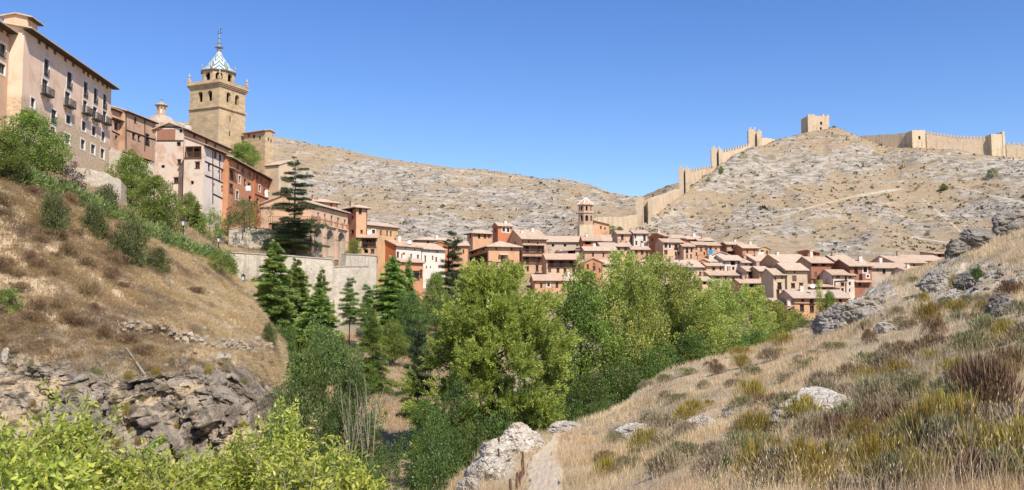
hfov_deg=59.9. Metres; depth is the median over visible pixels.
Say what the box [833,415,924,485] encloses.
broom tuft
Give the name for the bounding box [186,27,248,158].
bell tower
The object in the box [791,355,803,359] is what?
cushion shrub
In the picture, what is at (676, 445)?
thyme shrub
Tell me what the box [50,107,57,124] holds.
window
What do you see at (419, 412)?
understory tree
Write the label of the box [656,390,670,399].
cushion shrub
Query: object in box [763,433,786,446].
broom tuft
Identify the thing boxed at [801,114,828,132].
fortress tower
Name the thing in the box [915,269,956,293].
boulder
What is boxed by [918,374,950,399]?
thyme shrub
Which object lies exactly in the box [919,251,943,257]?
town house
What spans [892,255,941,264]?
town house
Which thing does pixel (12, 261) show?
dead weed
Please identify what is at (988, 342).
cushion shrub
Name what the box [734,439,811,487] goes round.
cushion shrub
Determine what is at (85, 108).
window
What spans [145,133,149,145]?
window
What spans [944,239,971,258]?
boulder
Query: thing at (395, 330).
valley tree
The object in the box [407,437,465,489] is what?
round gully bush
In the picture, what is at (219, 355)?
loose stone
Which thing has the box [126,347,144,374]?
wooden pole
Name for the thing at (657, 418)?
cushion shrub
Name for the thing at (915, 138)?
fortress tower
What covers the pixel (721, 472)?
cushion shrub
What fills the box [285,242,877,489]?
valley ground
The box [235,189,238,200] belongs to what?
window
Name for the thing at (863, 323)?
cushion shrub
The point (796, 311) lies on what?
poplar
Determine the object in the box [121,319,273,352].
dry stone wall
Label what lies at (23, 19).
attic house
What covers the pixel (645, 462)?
thyme shrub
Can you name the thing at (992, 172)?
hill bush
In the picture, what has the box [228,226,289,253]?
garden wall
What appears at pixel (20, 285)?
dead weed
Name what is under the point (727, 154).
fortress wall
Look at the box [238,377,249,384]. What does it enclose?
crag tuft
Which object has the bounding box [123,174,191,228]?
garden tree
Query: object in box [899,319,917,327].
heather tuft
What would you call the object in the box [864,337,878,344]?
heather tuft
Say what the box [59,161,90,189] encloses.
purple shrub
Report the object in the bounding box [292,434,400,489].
leafy bush
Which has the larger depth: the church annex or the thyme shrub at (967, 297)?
the church annex
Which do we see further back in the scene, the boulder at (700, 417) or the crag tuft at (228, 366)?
the crag tuft at (228, 366)
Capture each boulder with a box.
[1,347,9,364]
[456,477,481,489]
[464,457,486,482]
[478,434,513,462]
[481,456,507,479]
[495,422,534,453]
[532,430,544,448]
[546,420,581,432]
[611,422,653,442]
[681,413,717,431]
[721,403,751,416]
[765,410,803,431]
[779,386,853,412]
[811,302,846,336]
[840,298,884,324]
[875,322,895,332]
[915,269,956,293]
[943,289,963,298]
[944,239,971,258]
[952,270,976,290]
[958,227,996,247]
[984,294,1017,317]
[991,212,1023,235]
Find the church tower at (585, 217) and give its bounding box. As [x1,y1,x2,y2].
[577,193,593,235]
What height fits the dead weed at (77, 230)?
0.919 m
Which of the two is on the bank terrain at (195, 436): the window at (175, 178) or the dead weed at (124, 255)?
the dead weed at (124, 255)
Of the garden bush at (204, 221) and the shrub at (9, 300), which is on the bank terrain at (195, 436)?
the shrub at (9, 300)
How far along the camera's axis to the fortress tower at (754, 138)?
436.59 m
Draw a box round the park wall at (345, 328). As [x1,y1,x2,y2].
[333,321,364,334]
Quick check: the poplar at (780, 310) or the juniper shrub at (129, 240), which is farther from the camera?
the poplar at (780, 310)
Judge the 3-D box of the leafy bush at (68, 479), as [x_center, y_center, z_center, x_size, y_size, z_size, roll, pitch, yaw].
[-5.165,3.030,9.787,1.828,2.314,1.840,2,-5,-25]
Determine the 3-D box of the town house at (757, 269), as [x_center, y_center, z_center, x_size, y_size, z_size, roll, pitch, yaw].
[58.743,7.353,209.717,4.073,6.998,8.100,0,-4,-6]
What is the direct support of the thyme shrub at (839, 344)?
on the hillside terrain at (873, 291)
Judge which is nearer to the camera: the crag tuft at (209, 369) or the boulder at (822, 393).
the boulder at (822, 393)
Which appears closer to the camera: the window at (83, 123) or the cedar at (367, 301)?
the cedar at (367, 301)
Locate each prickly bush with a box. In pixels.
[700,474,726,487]
[716,456,741,473]
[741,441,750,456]
[970,268,984,280]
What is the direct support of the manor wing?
on the garden ground at (248, 283)
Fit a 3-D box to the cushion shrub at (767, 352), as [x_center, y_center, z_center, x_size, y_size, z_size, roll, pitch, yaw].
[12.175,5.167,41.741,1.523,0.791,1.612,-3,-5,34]
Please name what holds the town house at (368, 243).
on the valley ground at (864, 257)
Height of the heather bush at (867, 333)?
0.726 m
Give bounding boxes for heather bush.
[860,328,874,341]
[918,315,949,335]
[937,349,1023,408]
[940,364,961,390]
[991,278,1023,295]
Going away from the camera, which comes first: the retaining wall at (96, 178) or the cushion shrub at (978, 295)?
the cushion shrub at (978, 295)
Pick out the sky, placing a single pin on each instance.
(614, 96)
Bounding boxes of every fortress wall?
[593,215,637,229]
[646,189,679,214]
[690,166,713,187]
[722,143,749,162]
[762,138,774,145]
[858,133,905,147]
[925,131,987,154]
[1005,142,1023,157]
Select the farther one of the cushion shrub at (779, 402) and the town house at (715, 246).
the town house at (715, 246)
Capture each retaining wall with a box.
[68,167,126,202]
[109,147,156,199]
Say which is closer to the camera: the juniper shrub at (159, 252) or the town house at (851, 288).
the juniper shrub at (159, 252)
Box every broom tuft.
[591,452,619,476]
[624,421,662,453]
[671,401,699,421]
[679,396,707,415]
[702,399,716,405]
[725,433,780,485]
[729,352,752,368]
[729,402,776,433]
[732,372,769,400]
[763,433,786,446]
[772,428,857,477]
[775,387,827,423]
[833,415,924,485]
[847,363,879,382]
[872,411,899,441]
[875,354,922,375]
[882,384,991,449]
[910,380,1000,414]
[914,291,929,301]
[937,401,1023,475]
[942,297,972,312]
[969,296,988,312]
[980,391,1020,407]
[987,355,1023,378]
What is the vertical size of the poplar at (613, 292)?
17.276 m
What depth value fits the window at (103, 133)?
139.11 m
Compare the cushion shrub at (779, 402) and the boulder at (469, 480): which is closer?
the cushion shrub at (779, 402)
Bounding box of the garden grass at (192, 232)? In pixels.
[36,165,337,314]
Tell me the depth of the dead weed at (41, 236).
66.63 m
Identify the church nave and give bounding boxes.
[241,129,275,173]
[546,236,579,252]
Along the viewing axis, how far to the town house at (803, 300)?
170.27 m
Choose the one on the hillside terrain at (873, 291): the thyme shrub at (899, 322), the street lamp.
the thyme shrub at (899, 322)
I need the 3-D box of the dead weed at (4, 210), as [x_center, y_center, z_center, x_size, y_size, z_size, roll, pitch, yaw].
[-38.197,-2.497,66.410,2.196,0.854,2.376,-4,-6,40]
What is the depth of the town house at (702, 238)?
260.04 m
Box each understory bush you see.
[265,390,284,397]
[363,455,390,489]
[370,434,410,489]
[407,415,470,489]
[445,413,491,484]
[475,403,524,449]
[554,398,585,422]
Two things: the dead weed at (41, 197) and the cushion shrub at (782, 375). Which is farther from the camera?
the dead weed at (41, 197)
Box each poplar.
[549,266,634,421]
[573,252,586,285]
[592,248,666,402]
[609,264,675,399]
[617,251,686,364]
[650,260,712,374]
[671,287,743,367]
[703,277,760,355]
[731,283,779,347]
[757,298,801,342]
[774,308,805,333]
[814,279,823,313]
[820,288,835,311]
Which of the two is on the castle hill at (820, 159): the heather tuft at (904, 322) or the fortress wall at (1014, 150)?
the fortress wall at (1014, 150)
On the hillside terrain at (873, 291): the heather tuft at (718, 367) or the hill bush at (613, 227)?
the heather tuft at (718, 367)
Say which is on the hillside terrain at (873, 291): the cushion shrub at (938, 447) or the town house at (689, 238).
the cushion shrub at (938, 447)
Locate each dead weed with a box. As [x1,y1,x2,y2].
[0,190,17,206]
[0,206,15,215]
[0,256,14,270]
[0,266,16,273]
[0,280,35,291]
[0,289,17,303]
[7,257,17,265]
[13,269,28,277]
[17,309,48,321]
[19,185,43,195]
[20,248,38,262]
[24,297,50,309]
[26,257,49,269]
[29,233,58,242]
[37,192,49,202]
[38,227,71,238]
[47,264,62,274]
[47,296,67,309]
[49,251,63,259]
[56,198,71,210]
[56,239,80,255]
[56,308,83,323]
[62,190,81,205]
[69,228,90,235]
[69,316,93,326]
[76,256,98,267]
[76,280,103,296]
[88,302,101,311]
[94,322,115,337]
[97,223,116,234]
[99,249,112,255]
[100,270,118,281]
[103,233,116,241]
[104,266,120,276]
[105,253,123,264]
[108,249,124,262]
[110,331,143,343]
[112,253,134,262]
[113,281,135,288]
[115,220,135,229]
[120,208,140,220]
[129,342,160,357]
[142,323,172,334]
[187,286,210,294]
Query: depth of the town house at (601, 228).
285.63 m
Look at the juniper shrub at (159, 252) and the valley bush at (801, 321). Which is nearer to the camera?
the juniper shrub at (159, 252)
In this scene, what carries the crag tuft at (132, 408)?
on the bank terrain at (195, 436)
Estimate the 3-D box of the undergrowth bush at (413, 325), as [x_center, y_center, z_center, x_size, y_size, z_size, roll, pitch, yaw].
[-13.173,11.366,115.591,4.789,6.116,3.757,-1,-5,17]
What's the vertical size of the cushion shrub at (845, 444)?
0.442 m
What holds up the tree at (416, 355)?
on the valley ground at (864, 257)
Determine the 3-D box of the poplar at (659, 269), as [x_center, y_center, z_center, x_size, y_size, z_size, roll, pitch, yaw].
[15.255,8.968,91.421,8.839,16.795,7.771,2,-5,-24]
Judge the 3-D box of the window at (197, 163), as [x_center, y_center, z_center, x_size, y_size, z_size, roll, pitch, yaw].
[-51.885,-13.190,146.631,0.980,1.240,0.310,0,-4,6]
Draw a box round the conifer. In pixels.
[186,200,204,229]
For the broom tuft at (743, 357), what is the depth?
42.24 m
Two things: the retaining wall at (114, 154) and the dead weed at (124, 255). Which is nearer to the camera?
the dead weed at (124, 255)
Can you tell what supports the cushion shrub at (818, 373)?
on the hillside terrain at (873, 291)
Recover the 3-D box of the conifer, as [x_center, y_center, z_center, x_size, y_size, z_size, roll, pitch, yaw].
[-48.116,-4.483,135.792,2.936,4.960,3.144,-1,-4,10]
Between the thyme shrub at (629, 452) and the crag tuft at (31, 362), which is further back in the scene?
the crag tuft at (31, 362)
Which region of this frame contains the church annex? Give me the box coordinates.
[264,159,293,198]
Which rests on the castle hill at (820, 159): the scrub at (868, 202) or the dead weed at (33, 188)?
the scrub at (868, 202)
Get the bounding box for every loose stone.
[178,358,186,364]
[216,352,224,358]
[221,378,227,384]
[225,353,231,358]
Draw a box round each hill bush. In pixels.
[609,225,620,233]
[718,166,723,172]
[939,183,948,189]
[987,167,998,177]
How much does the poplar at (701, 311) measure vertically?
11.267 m
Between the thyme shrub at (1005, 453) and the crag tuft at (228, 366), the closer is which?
the thyme shrub at (1005, 453)
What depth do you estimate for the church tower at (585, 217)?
271.63 m
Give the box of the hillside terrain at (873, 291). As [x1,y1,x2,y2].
[463,224,1023,489]
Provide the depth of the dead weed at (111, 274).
67.50 m
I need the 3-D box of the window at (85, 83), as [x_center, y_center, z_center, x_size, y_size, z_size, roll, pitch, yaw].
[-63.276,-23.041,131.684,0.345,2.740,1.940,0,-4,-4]
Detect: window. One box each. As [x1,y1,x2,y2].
[0,40,6,60]
[0,61,6,77]
[30,95,35,109]
[40,76,54,101]
[43,56,49,79]
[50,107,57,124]
[63,89,76,110]
[64,131,70,145]
[65,113,71,125]
[66,69,72,91]
[80,137,85,150]
[81,98,92,117]
[81,119,86,133]
[83,79,88,99]
[90,142,95,155]
[91,104,102,124]
[91,124,96,137]
[93,85,98,105]
[100,146,104,160]
[101,129,105,143]
[102,92,107,110]
[102,109,111,128]
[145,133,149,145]
[173,177,178,183]
[195,161,199,168]
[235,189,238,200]
[238,174,240,184]
[410,270,419,279]
[546,281,550,287]
[799,304,804,311]
[809,305,813,312]
[862,266,867,273]
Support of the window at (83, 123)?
in the manor house at (65, 89)
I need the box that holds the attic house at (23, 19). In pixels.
[0,12,43,30]
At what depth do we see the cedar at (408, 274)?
125.70 m
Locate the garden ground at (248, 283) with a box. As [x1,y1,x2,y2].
[38,166,334,313]
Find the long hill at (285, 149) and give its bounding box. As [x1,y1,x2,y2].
[148,121,814,253]
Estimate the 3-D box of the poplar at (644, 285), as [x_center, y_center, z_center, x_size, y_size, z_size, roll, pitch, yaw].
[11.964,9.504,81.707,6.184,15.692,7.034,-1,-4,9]
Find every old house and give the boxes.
[109,107,123,150]
[111,105,158,163]
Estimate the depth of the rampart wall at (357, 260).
143.75 m
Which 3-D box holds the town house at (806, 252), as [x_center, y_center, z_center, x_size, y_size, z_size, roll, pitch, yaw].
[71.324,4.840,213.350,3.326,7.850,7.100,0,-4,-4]
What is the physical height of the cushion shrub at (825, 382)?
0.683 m
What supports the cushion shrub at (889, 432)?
on the hillside terrain at (873, 291)
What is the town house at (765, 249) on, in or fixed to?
on the valley ground at (864, 257)
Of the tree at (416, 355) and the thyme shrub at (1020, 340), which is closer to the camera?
the thyme shrub at (1020, 340)
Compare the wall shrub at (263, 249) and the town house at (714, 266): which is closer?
the wall shrub at (263, 249)
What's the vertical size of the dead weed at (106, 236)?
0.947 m
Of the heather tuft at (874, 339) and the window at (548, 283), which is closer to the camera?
the heather tuft at (874, 339)
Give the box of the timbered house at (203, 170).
[183,136,232,228]
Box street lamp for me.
[181,217,186,233]
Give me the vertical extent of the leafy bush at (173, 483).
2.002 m
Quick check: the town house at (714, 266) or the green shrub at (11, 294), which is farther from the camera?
the town house at (714, 266)
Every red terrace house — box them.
[221,154,257,230]
[252,171,271,228]
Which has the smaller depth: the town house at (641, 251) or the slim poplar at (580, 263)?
the slim poplar at (580, 263)
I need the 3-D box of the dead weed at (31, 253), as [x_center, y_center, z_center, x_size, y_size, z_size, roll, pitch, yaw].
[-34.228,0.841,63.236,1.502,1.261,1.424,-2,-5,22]
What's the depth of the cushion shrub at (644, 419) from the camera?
32.75 m
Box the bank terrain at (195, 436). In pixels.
[0,181,285,479]
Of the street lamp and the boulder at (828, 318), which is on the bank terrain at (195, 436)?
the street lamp
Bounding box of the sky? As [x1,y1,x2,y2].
[0,0,1023,195]
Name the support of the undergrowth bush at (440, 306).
on the valley ground at (864, 257)
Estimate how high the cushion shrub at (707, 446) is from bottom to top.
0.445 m
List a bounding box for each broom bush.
[727,346,754,355]
[767,331,795,343]
[787,454,864,489]
[832,412,880,440]
[857,462,899,485]
[893,438,953,489]
[909,296,946,323]
[912,347,943,362]
[932,353,968,374]
[946,273,956,288]
[986,313,1023,344]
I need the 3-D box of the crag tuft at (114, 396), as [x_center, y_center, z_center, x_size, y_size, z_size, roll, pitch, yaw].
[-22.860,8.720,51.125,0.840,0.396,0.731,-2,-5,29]
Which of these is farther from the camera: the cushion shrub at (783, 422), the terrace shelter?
the terrace shelter
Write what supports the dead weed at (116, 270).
on the bank terrain at (195, 436)
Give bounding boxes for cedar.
[251,155,329,254]
[337,276,365,345]
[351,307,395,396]
[352,284,381,331]
[356,255,426,342]
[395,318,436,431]
[403,257,423,328]
[437,230,462,299]
[454,266,464,307]
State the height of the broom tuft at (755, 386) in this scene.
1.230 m
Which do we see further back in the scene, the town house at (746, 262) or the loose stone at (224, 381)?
the town house at (746, 262)
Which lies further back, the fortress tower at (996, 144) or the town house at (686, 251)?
the fortress tower at (996, 144)
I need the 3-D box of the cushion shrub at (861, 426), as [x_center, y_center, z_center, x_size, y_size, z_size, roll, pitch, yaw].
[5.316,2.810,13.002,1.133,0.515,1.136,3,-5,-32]
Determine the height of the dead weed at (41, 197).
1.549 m
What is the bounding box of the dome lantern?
[149,98,175,142]
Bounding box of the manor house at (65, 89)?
[2,21,119,171]
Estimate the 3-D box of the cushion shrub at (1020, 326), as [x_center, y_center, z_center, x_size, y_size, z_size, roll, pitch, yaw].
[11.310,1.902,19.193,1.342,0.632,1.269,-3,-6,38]
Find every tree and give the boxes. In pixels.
[0,107,76,178]
[0,128,35,176]
[103,149,152,203]
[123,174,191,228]
[174,190,202,222]
[229,140,263,168]
[260,315,387,471]
[310,345,382,472]
[374,318,412,366]
[388,290,430,355]
[391,257,584,467]
[399,393,454,487]
[419,270,454,331]
[429,378,485,471]
[493,384,549,435]
[535,366,589,428]
[560,373,610,420]
[571,398,616,421]
[593,358,646,410]
[626,342,682,402]
[657,332,715,369]
[709,328,749,356]
[739,328,780,346]
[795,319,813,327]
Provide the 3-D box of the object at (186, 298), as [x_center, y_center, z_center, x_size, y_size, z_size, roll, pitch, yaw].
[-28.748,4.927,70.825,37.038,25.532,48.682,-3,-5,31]
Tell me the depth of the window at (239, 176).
160.74 m
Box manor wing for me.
[0,20,18,130]
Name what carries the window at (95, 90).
in the manor house at (65, 89)
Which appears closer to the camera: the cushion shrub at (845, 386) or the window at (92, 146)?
the cushion shrub at (845, 386)
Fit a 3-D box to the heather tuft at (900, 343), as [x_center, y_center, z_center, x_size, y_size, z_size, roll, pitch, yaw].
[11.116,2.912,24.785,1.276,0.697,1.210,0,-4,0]
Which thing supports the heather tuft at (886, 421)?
on the hillside terrain at (873, 291)
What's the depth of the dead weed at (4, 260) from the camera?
60.04 m
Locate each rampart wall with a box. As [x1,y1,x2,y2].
[222,251,369,323]
[340,253,377,300]
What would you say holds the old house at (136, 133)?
on the garden ground at (248, 283)
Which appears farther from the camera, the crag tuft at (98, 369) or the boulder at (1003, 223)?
the boulder at (1003, 223)
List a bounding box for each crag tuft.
[10,420,22,427]
[15,392,26,396]
[27,358,34,366]
[27,400,36,406]
[89,366,96,373]
[93,367,104,375]
[109,394,120,399]
[110,437,123,447]
[123,369,135,380]
[126,405,138,413]
[131,437,145,445]
[149,366,160,378]
[158,384,169,390]
[165,404,173,410]
[203,365,212,373]
[222,362,231,371]
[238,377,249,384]
[258,378,268,385]
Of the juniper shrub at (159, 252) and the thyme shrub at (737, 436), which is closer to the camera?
the thyme shrub at (737, 436)
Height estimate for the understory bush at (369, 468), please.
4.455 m
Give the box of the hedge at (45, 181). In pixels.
[0,160,239,274]
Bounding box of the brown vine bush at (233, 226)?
[219,217,235,235]
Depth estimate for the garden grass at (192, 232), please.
127.64 m
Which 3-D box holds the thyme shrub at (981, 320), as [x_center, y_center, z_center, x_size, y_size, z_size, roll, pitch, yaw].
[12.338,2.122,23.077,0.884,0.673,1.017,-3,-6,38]
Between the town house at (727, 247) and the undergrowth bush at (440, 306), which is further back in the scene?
the town house at (727, 247)
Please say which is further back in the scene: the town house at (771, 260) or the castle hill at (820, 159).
the castle hill at (820, 159)
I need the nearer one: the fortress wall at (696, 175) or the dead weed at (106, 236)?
the dead weed at (106, 236)
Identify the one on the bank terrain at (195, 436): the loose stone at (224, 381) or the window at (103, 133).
the loose stone at (224, 381)
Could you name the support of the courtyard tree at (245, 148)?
on the garden ground at (248, 283)
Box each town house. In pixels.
[257,194,349,232]
[310,194,340,207]
[341,200,371,253]
[356,233,378,254]
[367,221,400,289]
[384,235,423,275]
[396,254,425,300]
[412,234,453,243]
[414,242,447,287]
[432,241,447,271]
[447,237,469,269]
[464,230,492,250]
[469,241,522,267]
[491,220,513,242]
[507,227,548,272]
[529,271,577,293]
[540,249,578,273]
[555,249,579,254]
[578,233,602,247]
[579,243,617,260]
[579,258,604,285]
[593,219,609,235]
[595,232,611,241]
[596,239,632,266]
[598,259,619,280]
[611,228,632,245]
[629,227,649,246]
[629,242,650,262]
[632,256,704,290]
[647,230,667,258]
[654,235,683,259]
[671,235,686,242]
[679,243,695,259]
[685,232,699,242]
[688,241,707,259]
[693,235,714,241]
[697,255,711,270]
[697,272,712,291]
[701,254,720,262]
[703,263,724,270]
[703,266,741,286]
[705,242,721,254]
[705,250,729,257]
[714,255,744,270]
[720,239,743,254]
[730,275,760,298]
[733,241,759,256]
[736,266,752,278]
[739,255,751,266]
[741,251,766,265]
[750,261,770,278]
[758,245,771,253]
[759,251,801,267]
[759,268,787,303]
[764,298,785,311]
[772,263,809,289]
[776,285,850,317]
[784,300,794,319]
[795,250,833,283]
[796,249,820,255]
[808,280,834,289]
[818,269,850,298]
[825,252,851,261]
[832,255,873,297]
[849,274,856,299]
[869,257,911,285]
[871,251,927,267]
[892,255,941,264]
[893,264,914,273]
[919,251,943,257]
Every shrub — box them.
[0,153,33,182]
[0,284,26,313]
[34,188,72,240]
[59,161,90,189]
[76,202,110,239]
[93,183,120,210]
[104,220,153,266]
[145,247,173,273]
[257,241,295,253]
[261,321,277,345]
[340,376,384,464]
[344,238,361,253]
[591,448,618,461]
[603,430,623,443]
[610,454,643,471]
[624,447,641,455]
[637,379,652,387]
[637,410,658,422]
[638,413,652,423]
[641,458,652,468]
[642,411,677,427]
[645,445,686,478]
[648,429,683,448]
[654,373,674,383]
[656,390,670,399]
[661,393,683,401]
[661,451,688,470]
[664,438,702,460]
[669,420,682,429]
[672,419,701,436]
[673,366,697,375]
[679,392,689,397]
[693,378,712,389]
[694,440,727,457]
[698,444,744,469]
[712,471,733,481]
[714,427,767,450]
[722,379,737,386]
[723,417,745,435]
[726,395,754,411]
[730,410,771,431]
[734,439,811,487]
[736,365,763,375]
[741,431,782,445]
[754,348,784,360]
[767,389,799,409]
[767,418,797,435]
[770,371,797,381]
[770,400,784,410]
[771,454,803,480]
[779,403,809,420]
[787,358,813,369]
[787,408,836,441]
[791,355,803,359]
[803,369,842,386]
[803,375,839,391]
[818,341,837,349]
[819,438,840,455]
[826,398,883,427]
[827,341,846,348]
[828,438,874,464]
[833,382,858,395]
[841,419,880,440]
[842,372,900,406]
[844,350,880,365]
[849,373,899,393]
[850,389,878,402]
[856,318,875,329]
[859,445,925,485]
[867,351,905,373]
[873,340,906,358]
[878,396,903,404]
[878,423,906,448]
[884,404,975,467]
[884,458,939,485]
[886,306,906,314]
[888,374,929,398]
[890,368,911,384]
[891,406,923,423]
[892,315,910,322]
[894,320,908,327]
[905,368,934,379]
[906,276,919,281]
[917,420,1015,468]
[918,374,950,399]
[930,378,1006,401]
[939,297,956,307]
[942,328,1001,355]
[945,310,968,323]
[955,294,974,302]
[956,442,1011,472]
[964,400,1023,430]
[965,312,995,327]
[968,292,992,305]
[969,315,999,334]
[971,296,991,311]
[975,441,1023,483]
[976,336,1001,349]
[986,318,1013,331]
[1000,321,1023,341]
[1001,299,1023,314]
[1011,336,1023,348]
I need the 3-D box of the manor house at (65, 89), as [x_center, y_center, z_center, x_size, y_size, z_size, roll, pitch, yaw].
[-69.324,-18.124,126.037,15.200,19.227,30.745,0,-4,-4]
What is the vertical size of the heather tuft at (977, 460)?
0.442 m
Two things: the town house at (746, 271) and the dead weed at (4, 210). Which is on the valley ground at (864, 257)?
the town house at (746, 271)
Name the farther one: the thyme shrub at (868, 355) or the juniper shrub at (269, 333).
the juniper shrub at (269, 333)
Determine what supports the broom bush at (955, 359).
on the hillside terrain at (873, 291)
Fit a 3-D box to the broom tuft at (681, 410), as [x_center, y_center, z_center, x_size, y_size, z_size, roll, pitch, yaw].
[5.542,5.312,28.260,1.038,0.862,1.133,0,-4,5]
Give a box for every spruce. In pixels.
[250,240,302,346]
[286,257,312,357]
[287,288,350,385]
[312,267,337,338]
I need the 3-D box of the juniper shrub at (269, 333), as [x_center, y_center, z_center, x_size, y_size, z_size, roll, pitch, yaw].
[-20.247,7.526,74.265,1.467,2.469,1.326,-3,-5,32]
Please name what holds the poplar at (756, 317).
on the valley ground at (864, 257)
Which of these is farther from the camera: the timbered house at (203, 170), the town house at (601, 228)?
the town house at (601, 228)
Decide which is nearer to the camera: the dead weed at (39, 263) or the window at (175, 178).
the dead weed at (39, 263)
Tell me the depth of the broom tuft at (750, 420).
17.95 m
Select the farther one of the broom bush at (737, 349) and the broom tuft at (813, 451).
the broom bush at (737, 349)
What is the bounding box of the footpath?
[525,432,562,489]
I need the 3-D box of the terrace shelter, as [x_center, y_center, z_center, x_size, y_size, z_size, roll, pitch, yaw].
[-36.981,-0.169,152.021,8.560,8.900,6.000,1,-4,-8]
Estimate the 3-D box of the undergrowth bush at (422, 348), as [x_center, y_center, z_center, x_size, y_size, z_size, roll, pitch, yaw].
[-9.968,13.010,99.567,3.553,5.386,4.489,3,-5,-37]
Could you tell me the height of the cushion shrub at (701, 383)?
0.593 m
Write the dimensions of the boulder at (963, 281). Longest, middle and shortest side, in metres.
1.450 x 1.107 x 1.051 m
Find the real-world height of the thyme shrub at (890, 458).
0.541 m
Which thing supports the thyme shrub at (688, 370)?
on the hillside terrain at (873, 291)
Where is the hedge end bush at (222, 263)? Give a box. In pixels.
[208,247,241,278]
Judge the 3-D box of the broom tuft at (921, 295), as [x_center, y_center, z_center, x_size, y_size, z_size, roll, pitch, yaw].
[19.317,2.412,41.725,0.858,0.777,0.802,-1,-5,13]
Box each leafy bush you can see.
[0,411,68,489]
[0,412,133,489]
[17,370,140,489]
[97,431,192,489]
[112,443,230,489]
[174,442,245,489]
[200,418,297,489]
[246,395,318,479]
[252,438,354,489]
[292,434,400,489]
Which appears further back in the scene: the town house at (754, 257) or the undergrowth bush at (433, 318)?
the town house at (754, 257)
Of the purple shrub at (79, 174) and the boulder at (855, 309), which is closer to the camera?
the boulder at (855, 309)
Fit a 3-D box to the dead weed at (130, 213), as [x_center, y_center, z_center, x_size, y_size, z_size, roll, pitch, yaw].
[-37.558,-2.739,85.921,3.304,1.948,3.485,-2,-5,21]
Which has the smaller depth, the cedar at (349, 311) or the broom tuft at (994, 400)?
the broom tuft at (994, 400)
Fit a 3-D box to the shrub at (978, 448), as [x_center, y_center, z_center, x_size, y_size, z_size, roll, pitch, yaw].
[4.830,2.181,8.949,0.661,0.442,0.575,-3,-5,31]
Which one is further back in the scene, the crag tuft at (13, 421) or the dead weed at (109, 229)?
the dead weed at (109, 229)
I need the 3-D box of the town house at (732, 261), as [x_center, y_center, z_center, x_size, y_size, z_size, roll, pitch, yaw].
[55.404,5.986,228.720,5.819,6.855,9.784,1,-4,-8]
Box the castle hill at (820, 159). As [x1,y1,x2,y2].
[632,128,1023,255]
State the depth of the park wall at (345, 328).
126.23 m
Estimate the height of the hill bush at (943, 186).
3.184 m
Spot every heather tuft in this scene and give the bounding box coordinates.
[591,450,615,464]
[689,455,724,474]
[704,363,725,373]
[747,392,778,407]
[813,409,865,441]
[831,362,864,380]
[848,425,893,445]
[849,397,911,423]
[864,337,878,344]
[876,417,902,426]
[889,337,928,356]
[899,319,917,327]
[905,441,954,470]
[916,333,943,350]
[933,334,957,345]
[947,399,998,427]
[947,445,1019,483]
[966,311,982,321]
[983,343,1023,370]
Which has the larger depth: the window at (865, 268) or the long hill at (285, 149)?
the long hill at (285, 149)
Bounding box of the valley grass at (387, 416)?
[290,316,478,453]
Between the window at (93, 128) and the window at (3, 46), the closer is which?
the window at (3, 46)
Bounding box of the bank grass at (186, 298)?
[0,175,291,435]
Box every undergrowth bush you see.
[273,322,298,355]
[299,326,330,412]
[338,330,352,364]
[401,311,427,347]
[409,340,442,377]
[422,310,443,346]
[430,289,455,331]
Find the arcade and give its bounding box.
[277,215,348,265]
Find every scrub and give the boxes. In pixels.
[153,121,815,242]
[634,126,1023,252]
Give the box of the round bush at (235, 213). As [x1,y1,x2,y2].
[220,195,272,231]
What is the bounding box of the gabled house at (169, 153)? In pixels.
[151,122,233,207]
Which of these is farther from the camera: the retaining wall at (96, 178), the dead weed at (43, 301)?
the retaining wall at (96, 178)
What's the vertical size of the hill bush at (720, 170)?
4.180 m
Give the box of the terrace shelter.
[268,216,320,230]
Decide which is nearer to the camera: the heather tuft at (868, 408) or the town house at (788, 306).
the heather tuft at (868, 408)
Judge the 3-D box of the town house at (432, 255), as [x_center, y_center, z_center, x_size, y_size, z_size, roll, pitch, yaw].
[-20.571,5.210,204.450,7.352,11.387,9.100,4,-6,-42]
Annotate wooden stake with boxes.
[509,479,511,489]
[515,472,517,488]
[518,471,521,486]
[522,451,524,474]
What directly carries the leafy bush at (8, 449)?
on the hillside terrain at (873, 291)
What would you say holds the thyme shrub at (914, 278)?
on the hillside terrain at (873, 291)
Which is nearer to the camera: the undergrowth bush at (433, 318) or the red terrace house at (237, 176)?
the undergrowth bush at (433, 318)
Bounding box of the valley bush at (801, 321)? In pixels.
[789,311,813,331]
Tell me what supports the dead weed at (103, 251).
on the bank terrain at (195, 436)
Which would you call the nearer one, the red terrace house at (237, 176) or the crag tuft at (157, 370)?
the crag tuft at (157, 370)
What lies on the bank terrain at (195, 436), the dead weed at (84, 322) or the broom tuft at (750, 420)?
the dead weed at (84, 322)
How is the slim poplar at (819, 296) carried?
on the valley ground at (864, 257)
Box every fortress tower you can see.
[636,197,651,226]
[679,166,689,196]
[711,146,721,168]
[747,127,761,146]
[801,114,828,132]
[906,130,925,147]
[985,132,1005,156]
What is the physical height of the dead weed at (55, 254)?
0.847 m
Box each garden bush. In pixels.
[155,212,189,238]
[192,207,227,242]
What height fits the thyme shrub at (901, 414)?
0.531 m
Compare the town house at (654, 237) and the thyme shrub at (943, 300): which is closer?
the thyme shrub at (943, 300)

